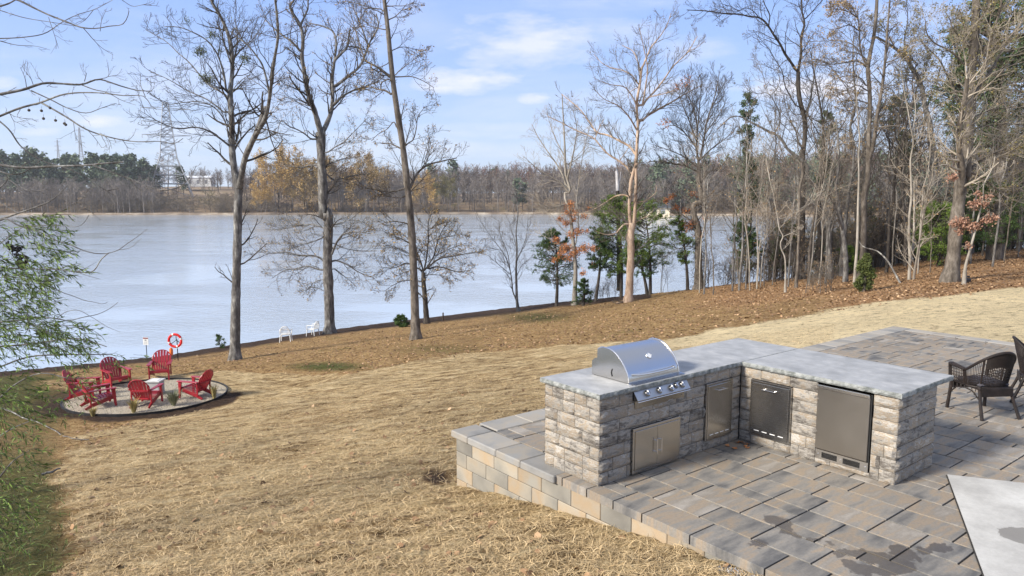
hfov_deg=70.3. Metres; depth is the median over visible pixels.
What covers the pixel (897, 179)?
bare tree
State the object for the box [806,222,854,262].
bare shrub
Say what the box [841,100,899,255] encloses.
bare tree
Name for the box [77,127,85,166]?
pylon
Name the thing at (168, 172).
bare tree
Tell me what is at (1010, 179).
bare tree
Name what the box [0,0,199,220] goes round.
overhanging tree
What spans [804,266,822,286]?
bare shrub
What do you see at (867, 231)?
bare shrub
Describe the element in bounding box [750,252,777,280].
bare shrub
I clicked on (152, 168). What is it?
pine tree
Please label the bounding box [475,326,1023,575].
patio
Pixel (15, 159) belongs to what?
pine tree
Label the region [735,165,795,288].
bare sapling
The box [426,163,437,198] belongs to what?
pine tree
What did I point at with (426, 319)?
young oak tree
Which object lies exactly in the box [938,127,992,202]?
bare tree
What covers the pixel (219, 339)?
evergreen shrub
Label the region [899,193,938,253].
bare shrub
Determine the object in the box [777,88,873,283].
bare tree
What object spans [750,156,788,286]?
bare sapling
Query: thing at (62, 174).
pine tree
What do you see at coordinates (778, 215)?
bare sapling
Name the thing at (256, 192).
golden tree
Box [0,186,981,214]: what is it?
bank
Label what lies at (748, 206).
bare sapling
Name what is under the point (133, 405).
grass tuft
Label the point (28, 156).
pine tree
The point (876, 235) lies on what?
bare shrub
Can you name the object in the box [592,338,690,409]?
grill
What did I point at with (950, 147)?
bare tree
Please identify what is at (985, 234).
cedar tree
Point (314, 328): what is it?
garden chair
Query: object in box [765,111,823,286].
bare sapling
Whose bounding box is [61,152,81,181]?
pine tree
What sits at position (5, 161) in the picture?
pine tree
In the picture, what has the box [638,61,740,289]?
oak tree
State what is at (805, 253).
bare shrub
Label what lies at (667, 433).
door
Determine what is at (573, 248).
oak tree
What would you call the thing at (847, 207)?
bare tree
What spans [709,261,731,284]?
bare shrub
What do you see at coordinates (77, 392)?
adirondack chair
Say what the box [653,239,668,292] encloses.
bare sapling
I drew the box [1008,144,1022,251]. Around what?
bare sapling
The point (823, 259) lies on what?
cedar tree
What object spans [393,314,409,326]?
evergreen shrub
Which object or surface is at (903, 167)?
bare tree
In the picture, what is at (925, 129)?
bare tree
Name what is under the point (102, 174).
round evergreen
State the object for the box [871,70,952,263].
bare tree
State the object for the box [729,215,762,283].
cedar tree
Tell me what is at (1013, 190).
bare sapling
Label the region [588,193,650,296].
cedar tree
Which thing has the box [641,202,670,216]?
lake house
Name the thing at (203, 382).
adirondack chair
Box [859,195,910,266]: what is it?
bare shrub
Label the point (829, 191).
bare sapling
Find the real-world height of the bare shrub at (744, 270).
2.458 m
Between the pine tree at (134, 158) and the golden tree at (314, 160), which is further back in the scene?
the pine tree at (134, 158)
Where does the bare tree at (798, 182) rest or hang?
on the lawn at (990, 314)
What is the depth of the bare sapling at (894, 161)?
38.61 m
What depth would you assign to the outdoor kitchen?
7.74 m
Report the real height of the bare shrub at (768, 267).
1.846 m
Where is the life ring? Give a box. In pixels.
[167,333,182,348]
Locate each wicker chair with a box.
[945,352,1020,420]
[1009,336,1023,402]
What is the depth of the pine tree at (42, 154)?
418.28 m
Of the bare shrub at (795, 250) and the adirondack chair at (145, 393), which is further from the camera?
the bare shrub at (795, 250)
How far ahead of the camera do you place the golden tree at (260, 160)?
353.04 m
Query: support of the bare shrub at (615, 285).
on the lawn at (990, 314)
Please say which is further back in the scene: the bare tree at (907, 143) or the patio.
the bare tree at (907, 143)
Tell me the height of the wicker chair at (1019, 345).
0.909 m
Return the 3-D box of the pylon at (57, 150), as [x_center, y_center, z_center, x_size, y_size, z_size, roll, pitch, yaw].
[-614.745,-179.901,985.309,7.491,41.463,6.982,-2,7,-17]
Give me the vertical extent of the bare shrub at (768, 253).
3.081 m
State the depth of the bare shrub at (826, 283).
29.30 m
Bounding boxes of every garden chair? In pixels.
[279,326,292,342]
[306,321,319,335]
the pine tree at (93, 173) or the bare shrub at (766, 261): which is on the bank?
the pine tree at (93, 173)
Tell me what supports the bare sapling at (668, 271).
on the lawn at (990, 314)
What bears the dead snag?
on the lawn at (990, 314)
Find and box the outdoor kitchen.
[540,338,953,486]
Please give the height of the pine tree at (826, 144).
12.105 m
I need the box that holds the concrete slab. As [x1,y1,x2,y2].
[947,474,1023,575]
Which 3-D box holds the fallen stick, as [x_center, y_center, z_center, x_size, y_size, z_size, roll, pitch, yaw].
[-8.604,3.429,13.577,0.083,0.072,0.337,5,8,33]
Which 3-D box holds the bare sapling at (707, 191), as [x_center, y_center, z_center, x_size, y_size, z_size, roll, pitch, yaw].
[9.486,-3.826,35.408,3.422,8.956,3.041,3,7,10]
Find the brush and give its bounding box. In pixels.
[2,192,690,212]
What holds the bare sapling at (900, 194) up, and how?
on the lawn at (990, 314)
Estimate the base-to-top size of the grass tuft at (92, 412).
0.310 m
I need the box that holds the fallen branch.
[0,407,89,439]
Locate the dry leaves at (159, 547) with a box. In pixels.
[65,388,737,575]
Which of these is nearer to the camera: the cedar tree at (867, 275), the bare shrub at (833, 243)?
the cedar tree at (867, 275)
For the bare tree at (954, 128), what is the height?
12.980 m
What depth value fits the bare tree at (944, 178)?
48.16 m
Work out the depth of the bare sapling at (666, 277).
45.09 m
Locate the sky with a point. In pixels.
(494, 63)
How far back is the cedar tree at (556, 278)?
45.53 m
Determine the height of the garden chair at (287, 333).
0.948 m
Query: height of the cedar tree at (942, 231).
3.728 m
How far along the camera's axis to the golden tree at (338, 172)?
363.63 m
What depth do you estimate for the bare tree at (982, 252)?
41.78 m
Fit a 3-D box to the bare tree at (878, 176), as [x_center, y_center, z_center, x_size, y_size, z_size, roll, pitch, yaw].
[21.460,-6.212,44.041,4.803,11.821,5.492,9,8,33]
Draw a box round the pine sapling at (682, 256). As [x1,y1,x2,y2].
[665,215,696,289]
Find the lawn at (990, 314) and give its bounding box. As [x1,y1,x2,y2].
[0,248,1023,575]
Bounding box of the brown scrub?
[155,186,317,211]
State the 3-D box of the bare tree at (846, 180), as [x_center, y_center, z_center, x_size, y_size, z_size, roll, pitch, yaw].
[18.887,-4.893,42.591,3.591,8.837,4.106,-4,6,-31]
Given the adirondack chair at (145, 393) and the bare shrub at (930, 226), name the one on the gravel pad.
the adirondack chair at (145, 393)
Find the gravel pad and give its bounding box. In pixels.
[62,379,226,413]
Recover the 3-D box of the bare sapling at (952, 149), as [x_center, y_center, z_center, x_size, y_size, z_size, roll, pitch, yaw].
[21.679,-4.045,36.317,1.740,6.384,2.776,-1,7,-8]
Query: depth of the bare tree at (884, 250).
40.63 m
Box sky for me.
[0,0,1023,192]
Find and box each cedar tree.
[526,227,581,306]
[571,277,594,305]
[585,227,615,301]
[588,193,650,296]
[609,198,680,294]
[618,240,658,294]
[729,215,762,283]
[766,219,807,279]
[805,241,834,274]
[836,244,859,273]
[853,252,876,291]
[859,205,885,256]
[906,201,973,266]
[948,174,1023,249]
[949,183,988,253]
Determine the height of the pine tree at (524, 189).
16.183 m
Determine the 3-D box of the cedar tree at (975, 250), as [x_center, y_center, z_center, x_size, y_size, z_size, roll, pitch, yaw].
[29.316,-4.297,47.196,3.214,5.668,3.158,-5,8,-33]
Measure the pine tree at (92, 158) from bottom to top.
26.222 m
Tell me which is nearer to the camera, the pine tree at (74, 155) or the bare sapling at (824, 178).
the bare sapling at (824, 178)
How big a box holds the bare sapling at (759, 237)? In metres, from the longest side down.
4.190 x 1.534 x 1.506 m
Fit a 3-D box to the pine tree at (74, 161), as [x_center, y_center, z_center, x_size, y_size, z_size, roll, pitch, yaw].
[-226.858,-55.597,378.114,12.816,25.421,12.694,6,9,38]
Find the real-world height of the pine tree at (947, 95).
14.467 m
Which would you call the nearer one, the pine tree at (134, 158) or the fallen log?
the fallen log
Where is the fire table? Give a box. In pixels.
[146,378,165,394]
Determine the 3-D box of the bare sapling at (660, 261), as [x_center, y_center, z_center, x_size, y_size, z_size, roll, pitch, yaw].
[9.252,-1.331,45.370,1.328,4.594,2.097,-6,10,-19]
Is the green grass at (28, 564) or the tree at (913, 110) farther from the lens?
the tree at (913, 110)
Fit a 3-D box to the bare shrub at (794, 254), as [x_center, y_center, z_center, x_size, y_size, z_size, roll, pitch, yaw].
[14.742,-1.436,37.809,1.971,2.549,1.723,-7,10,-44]
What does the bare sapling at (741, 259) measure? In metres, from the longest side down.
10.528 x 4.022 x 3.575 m
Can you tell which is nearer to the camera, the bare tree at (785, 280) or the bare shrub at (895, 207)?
the bare tree at (785, 280)
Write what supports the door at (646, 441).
in the outdoor kitchen
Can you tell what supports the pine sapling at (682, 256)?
on the lawn at (990, 314)
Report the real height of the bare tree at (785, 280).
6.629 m
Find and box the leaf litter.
[75,248,1023,444]
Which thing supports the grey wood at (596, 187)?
on the bank
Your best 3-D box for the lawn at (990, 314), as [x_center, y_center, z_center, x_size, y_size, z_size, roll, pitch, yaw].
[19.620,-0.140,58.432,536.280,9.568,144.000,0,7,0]
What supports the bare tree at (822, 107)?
on the lawn at (990, 314)
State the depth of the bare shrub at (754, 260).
39.64 m
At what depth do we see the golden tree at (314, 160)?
355.39 m
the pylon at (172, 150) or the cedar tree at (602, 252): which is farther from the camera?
the pylon at (172, 150)
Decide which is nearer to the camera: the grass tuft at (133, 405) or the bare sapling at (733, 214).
the grass tuft at (133, 405)
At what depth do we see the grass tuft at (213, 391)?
25.26 m
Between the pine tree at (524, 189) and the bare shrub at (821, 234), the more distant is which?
the pine tree at (524, 189)
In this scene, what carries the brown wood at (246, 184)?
on the bank
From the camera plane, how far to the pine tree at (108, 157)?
395.12 m
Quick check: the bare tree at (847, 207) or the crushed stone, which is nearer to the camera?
the crushed stone
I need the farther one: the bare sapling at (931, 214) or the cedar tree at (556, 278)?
the cedar tree at (556, 278)
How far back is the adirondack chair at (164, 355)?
28.48 m
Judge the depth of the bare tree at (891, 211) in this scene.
35.55 m
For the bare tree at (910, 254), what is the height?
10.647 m
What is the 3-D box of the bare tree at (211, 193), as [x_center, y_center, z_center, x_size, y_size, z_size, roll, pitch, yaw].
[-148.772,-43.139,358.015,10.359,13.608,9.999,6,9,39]
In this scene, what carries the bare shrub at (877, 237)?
on the lawn at (990, 314)
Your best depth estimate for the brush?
362.96 m
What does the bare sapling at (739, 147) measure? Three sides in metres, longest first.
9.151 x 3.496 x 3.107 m
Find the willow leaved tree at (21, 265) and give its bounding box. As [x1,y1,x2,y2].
[0,209,154,569]
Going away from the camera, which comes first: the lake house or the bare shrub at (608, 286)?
the bare shrub at (608, 286)
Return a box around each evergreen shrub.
[215,334,226,347]
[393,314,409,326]
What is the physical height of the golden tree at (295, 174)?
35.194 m
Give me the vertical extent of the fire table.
0.522 m
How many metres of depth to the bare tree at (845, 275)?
32.83 m
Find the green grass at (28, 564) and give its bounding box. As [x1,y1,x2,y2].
[0,411,89,575]
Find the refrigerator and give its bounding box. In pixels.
[815,383,873,472]
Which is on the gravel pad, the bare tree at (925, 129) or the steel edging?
the steel edging
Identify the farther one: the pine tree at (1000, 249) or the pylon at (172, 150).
the pylon at (172, 150)
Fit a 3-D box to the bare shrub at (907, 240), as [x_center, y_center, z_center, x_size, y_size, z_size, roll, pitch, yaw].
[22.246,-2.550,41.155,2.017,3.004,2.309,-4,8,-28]
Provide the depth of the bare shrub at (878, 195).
40.09 m
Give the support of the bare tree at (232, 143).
on the lawn at (990, 314)
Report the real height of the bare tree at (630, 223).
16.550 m
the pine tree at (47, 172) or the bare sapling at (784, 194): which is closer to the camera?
the bare sapling at (784, 194)
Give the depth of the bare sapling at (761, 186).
34.12 m
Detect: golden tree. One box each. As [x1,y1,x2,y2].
[249,180,273,212]
[251,145,296,212]
[266,144,317,209]
[280,152,317,209]
[287,154,341,207]
[326,159,362,207]
[330,149,396,211]
[403,169,441,210]
[431,173,459,211]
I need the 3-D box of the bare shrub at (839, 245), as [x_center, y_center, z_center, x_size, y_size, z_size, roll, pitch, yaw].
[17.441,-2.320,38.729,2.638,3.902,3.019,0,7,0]
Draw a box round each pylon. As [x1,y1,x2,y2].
[54,140,60,168]
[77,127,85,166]
[140,102,193,196]
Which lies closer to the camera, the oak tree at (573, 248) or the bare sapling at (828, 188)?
the bare sapling at (828, 188)
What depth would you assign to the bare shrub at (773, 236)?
43.36 m
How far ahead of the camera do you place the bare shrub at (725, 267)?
40.45 m
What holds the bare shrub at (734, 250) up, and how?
on the lawn at (990, 314)
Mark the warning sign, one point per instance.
(145, 340)
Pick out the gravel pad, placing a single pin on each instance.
(163, 402)
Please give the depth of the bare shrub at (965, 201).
44.50 m
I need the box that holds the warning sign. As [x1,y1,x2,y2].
[143,337,148,359]
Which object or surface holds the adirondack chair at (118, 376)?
on the gravel pad
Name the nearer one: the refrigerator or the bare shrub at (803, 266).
the refrigerator
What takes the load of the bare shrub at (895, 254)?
on the lawn at (990, 314)
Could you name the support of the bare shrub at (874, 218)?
on the lawn at (990, 314)
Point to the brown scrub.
(263, 202)
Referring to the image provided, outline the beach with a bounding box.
[0,212,885,217]
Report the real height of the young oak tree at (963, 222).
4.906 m
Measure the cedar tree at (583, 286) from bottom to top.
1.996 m
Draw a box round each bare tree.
[61,174,90,212]
[123,0,309,360]
[139,158,157,193]
[155,143,175,196]
[196,168,211,195]
[198,188,217,211]
[540,0,716,303]
[670,0,847,278]
[727,84,812,278]
[746,145,825,291]
[751,34,848,276]
[766,99,856,276]
[777,24,865,276]
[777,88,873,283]
[781,162,817,287]
[799,10,929,275]
[808,71,891,270]
[809,134,868,267]
[815,113,876,231]
[819,119,850,281]
[825,86,909,196]
[828,106,917,234]
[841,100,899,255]
[855,43,932,266]
[857,51,947,266]
[860,116,929,260]
[865,40,958,272]
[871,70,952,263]
[871,103,942,260]
[877,36,949,279]
[880,54,949,262]
[893,48,952,259]
[917,137,955,215]
[919,56,1018,173]
[922,100,985,193]
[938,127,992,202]
[968,140,1020,255]
[975,83,1023,252]
[976,149,1023,248]
[987,85,1022,248]
[1006,126,1021,248]
[1009,110,1023,250]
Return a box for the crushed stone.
[715,564,756,575]
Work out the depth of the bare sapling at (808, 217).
43.05 m
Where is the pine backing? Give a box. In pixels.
[12,162,145,196]
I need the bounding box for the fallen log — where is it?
[859,242,900,282]
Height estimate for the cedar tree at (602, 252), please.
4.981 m
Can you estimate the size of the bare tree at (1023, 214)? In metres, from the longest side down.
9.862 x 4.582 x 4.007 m
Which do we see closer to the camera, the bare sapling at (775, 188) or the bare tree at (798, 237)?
the bare tree at (798, 237)
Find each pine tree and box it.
[0,149,9,196]
[0,152,32,202]
[0,153,16,190]
[19,145,44,187]
[28,151,48,193]
[35,157,61,201]
[55,154,71,183]
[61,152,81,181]
[63,157,88,204]
[80,151,102,184]
[87,159,111,191]
[102,152,119,184]
[113,154,139,190]
[126,153,141,196]
[133,157,157,188]
[149,164,163,191]
[173,164,189,194]
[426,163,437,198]
[445,159,460,190]
[511,178,523,204]
[519,181,529,209]
[729,92,764,251]
[806,110,835,270]
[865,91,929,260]
[926,25,994,252]
[932,0,1023,259]
[977,0,1023,193]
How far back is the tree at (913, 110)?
42.99 m
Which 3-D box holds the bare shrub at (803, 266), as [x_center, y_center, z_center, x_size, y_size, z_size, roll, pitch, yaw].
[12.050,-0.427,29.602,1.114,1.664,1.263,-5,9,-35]
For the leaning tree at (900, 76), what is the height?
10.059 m
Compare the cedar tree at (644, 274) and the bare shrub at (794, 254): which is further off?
the cedar tree at (644, 274)
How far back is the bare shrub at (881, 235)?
41.47 m
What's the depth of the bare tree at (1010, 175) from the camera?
50.18 m
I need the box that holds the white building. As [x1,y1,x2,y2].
[177,176,214,186]
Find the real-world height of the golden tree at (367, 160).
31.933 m
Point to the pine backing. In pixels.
(137, 165)
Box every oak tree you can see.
[242,0,389,333]
[321,0,467,339]
[370,203,490,323]
[514,92,607,304]
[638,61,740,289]
[793,0,915,277]
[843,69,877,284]
[897,0,1023,282]
[945,154,1013,284]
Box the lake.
[0,214,1023,371]
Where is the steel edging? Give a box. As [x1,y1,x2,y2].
[60,378,227,416]
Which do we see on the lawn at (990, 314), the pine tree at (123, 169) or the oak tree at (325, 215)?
the oak tree at (325, 215)
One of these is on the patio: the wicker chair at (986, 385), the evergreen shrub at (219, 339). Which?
the wicker chair at (986, 385)
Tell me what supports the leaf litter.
on the lawn at (990, 314)
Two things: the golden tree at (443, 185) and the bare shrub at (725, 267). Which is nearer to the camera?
the bare shrub at (725, 267)
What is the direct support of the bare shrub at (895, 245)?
on the lawn at (990, 314)
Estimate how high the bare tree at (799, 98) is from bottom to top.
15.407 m
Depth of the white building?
495.49 m
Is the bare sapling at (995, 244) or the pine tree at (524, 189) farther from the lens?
the pine tree at (524, 189)
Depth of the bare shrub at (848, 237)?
40.87 m
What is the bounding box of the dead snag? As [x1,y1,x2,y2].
[615,171,620,290]
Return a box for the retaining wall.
[451,424,740,568]
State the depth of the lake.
78.19 m
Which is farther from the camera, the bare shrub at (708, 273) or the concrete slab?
the bare shrub at (708, 273)
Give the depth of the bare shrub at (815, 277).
28.88 m
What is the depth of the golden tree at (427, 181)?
361.19 m
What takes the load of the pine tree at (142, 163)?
on the bank
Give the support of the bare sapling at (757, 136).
on the lawn at (990, 314)
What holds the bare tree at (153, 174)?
on the bank
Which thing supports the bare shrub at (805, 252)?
on the lawn at (990, 314)
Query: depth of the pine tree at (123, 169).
378.88 m
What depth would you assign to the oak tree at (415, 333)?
32.73 m
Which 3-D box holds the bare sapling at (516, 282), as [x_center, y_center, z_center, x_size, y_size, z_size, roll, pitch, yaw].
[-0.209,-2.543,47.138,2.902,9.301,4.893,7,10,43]
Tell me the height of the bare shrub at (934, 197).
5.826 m
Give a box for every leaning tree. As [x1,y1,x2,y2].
[711,44,849,278]
[865,0,963,185]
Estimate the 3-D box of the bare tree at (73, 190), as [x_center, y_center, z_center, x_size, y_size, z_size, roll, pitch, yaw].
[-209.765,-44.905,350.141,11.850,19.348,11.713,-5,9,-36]
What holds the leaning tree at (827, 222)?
on the lawn at (990, 314)
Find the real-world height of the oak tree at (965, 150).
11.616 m
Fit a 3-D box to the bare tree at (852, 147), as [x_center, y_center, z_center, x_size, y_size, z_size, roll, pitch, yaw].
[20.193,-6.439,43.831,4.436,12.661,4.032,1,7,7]
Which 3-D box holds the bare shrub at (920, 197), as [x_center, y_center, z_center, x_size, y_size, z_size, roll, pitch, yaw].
[24.810,-4.260,44.491,4.138,6.180,4.708,-7,10,-43]
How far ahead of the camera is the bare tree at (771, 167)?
45.20 m
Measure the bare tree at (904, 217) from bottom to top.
11.930 m
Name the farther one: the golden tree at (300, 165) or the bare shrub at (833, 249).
the golden tree at (300, 165)
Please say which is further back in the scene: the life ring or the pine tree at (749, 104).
the pine tree at (749, 104)
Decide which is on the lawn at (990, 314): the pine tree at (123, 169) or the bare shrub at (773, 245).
the bare shrub at (773, 245)
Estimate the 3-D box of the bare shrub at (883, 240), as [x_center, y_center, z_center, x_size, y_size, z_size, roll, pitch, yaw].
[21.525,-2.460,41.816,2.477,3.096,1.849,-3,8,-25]
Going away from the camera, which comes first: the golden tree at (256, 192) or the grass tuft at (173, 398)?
the grass tuft at (173, 398)
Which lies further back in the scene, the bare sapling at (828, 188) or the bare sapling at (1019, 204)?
the bare sapling at (1019, 204)
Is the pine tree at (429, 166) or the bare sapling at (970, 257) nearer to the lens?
the bare sapling at (970, 257)
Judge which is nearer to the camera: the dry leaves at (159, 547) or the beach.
the dry leaves at (159, 547)
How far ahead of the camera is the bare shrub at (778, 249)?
37.95 m
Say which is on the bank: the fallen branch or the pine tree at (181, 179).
the pine tree at (181, 179)
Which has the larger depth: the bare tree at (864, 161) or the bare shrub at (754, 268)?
the bare tree at (864, 161)
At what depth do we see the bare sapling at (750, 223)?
40.47 m
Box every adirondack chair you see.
[62,370,100,400]
[77,380,116,409]
[100,357,131,386]
[128,379,163,408]
[146,349,172,379]
[177,369,212,399]
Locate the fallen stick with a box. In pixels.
[41,468,60,475]
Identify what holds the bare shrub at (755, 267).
on the lawn at (990, 314)
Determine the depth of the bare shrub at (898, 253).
41.69 m
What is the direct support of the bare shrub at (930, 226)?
on the lawn at (990, 314)
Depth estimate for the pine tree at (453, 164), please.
415.89 m
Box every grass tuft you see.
[86,406,97,416]
[124,396,142,412]
[160,388,187,405]
[209,385,217,398]
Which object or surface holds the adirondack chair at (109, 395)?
on the gravel pad
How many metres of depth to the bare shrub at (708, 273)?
38.91 m
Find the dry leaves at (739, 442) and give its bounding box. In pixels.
[725,441,749,448]
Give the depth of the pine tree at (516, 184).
369.62 m
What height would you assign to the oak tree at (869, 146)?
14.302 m
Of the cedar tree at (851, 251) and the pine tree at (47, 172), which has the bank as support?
the pine tree at (47, 172)
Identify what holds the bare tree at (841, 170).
on the lawn at (990, 314)
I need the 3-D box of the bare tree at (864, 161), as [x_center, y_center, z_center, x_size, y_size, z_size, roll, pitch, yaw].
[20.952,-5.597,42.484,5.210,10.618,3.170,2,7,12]
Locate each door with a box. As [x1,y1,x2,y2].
[634,425,657,470]
[657,419,678,463]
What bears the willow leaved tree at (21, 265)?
on the lawn at (990, 314)
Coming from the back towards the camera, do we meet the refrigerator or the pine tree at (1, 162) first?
the pine tree at (1, 162)
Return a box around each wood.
[0,156,1016,214]
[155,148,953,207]
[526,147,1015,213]
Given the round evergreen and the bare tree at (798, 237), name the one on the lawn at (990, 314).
the bare tree at (798, 237)
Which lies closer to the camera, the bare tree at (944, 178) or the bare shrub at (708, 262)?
the bare shrub at (708, 262)
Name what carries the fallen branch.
on the lawn at (990, 314)
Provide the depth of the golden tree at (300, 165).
360.96 m
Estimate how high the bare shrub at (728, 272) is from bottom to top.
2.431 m
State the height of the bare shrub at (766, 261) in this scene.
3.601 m
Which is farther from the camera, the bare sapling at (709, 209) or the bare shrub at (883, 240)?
the bare shrub at (883, 240)
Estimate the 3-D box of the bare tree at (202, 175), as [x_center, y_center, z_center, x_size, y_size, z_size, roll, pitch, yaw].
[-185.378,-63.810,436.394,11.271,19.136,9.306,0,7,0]
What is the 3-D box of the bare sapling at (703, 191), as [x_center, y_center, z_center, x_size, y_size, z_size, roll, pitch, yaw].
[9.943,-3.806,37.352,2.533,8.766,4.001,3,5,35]
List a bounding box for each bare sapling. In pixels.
[475,179,536,311]
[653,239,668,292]
[656,231,672,291]
[661,267,671,288]
[663,260,676,289]
[674,116,743,293]
[674,129,729,292]
[683,156,730,293]
[694,108,770,290]
[705,151,755,281]
[706,76,794,290]
[719,134,787,288]
[723,128,769,289]
[723,196,760,246]
[728,126,786,287]
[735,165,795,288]
[737,216,765,282]
[750,140,796,263]
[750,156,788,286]
[754,167,792,285]
[758,161,797,284]
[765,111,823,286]
[782,118,857,284]
[792,119,861,283]
[801,132,853,282]
[805,201,816,235]
[874,122,926,266]
[881,172,919,222]
[885,103,955,273]
[909,169,947,272]
[916,144,972,263]
[938,64,1019,263]
[972,115,1023,261]
[974,60,1023,266]
[1007,134,1023,256]
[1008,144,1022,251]
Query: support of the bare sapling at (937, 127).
on the lawn at (990, 314)
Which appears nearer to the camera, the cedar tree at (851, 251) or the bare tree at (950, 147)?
the cedar tree at (851, 251)
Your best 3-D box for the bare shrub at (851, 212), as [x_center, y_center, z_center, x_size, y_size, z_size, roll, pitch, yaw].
[18.953,-3.167,41.180,4.258,5.590,3.753,2,7,14]
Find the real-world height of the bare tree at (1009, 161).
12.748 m
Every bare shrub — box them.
[600,278,617,297]
[606,277,619,295]
[684,247,724,288]
[694,259,715,287]
[708,225,761,284]
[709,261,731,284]
[715,255,731,284]
[717,256,744,284]
[726,247,755,277]
[732,249,765,277]
[741,234,779,280]
[742,220,791,277]
[744,256,771,278]
[747,203,824,280]
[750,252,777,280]
[752,262,766,283]
[753,207,808,278]
[754,212,815,279]
[754,233,792,276]
[756,220,807,281]
[759,253,774,280]
[766,216,820,280]
[781,239,811,273]
[785,236,824,278]
[789,240,822,267]
[790,258,819,292]
[791,198,843,269]
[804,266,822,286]
[805,189,887,249]
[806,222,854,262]
[806,258,837,293]
[807,259,838,290]
[810,209,860,274]
[810,247,845,289]
[811,232,848,263]
[824,222,874,259]
[834,166,918,254]
[842,198,894,245]
[844,177,926,263]
[846,213,886,255]
[846,216,895,257]
[851,215,902,267]
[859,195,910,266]
[859,222,884,259]
[867,216,902,266]
[873,222,913,264]
[878,213,912,264]
[880,174,952,259]
[883,225,910,263]
[893,242,903,264]
[896,222,921,263]
[899,188,947,259]
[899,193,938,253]
[900,187,969,255]
[911,187,950,256]
[937,181,982,233]
[1005,213,1023,250]
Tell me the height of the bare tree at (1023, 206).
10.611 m
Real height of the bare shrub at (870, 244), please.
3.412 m
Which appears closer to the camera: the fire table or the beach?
the fire table
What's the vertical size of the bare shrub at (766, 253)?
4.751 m
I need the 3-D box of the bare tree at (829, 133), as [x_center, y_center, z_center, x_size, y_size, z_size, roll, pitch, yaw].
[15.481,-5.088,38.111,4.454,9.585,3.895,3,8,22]
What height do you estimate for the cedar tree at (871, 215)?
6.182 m
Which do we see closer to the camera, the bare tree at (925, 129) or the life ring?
the life ring
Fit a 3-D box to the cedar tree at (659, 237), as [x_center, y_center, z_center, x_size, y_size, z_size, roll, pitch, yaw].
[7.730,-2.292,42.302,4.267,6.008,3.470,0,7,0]
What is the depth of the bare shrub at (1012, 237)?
46.21 m
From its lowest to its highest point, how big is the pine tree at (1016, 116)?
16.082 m
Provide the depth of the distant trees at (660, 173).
343.75 m
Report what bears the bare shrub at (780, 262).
on the lawn at (990, 314)
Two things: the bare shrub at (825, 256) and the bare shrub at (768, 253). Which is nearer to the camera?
the bare shrub at (825, 256)

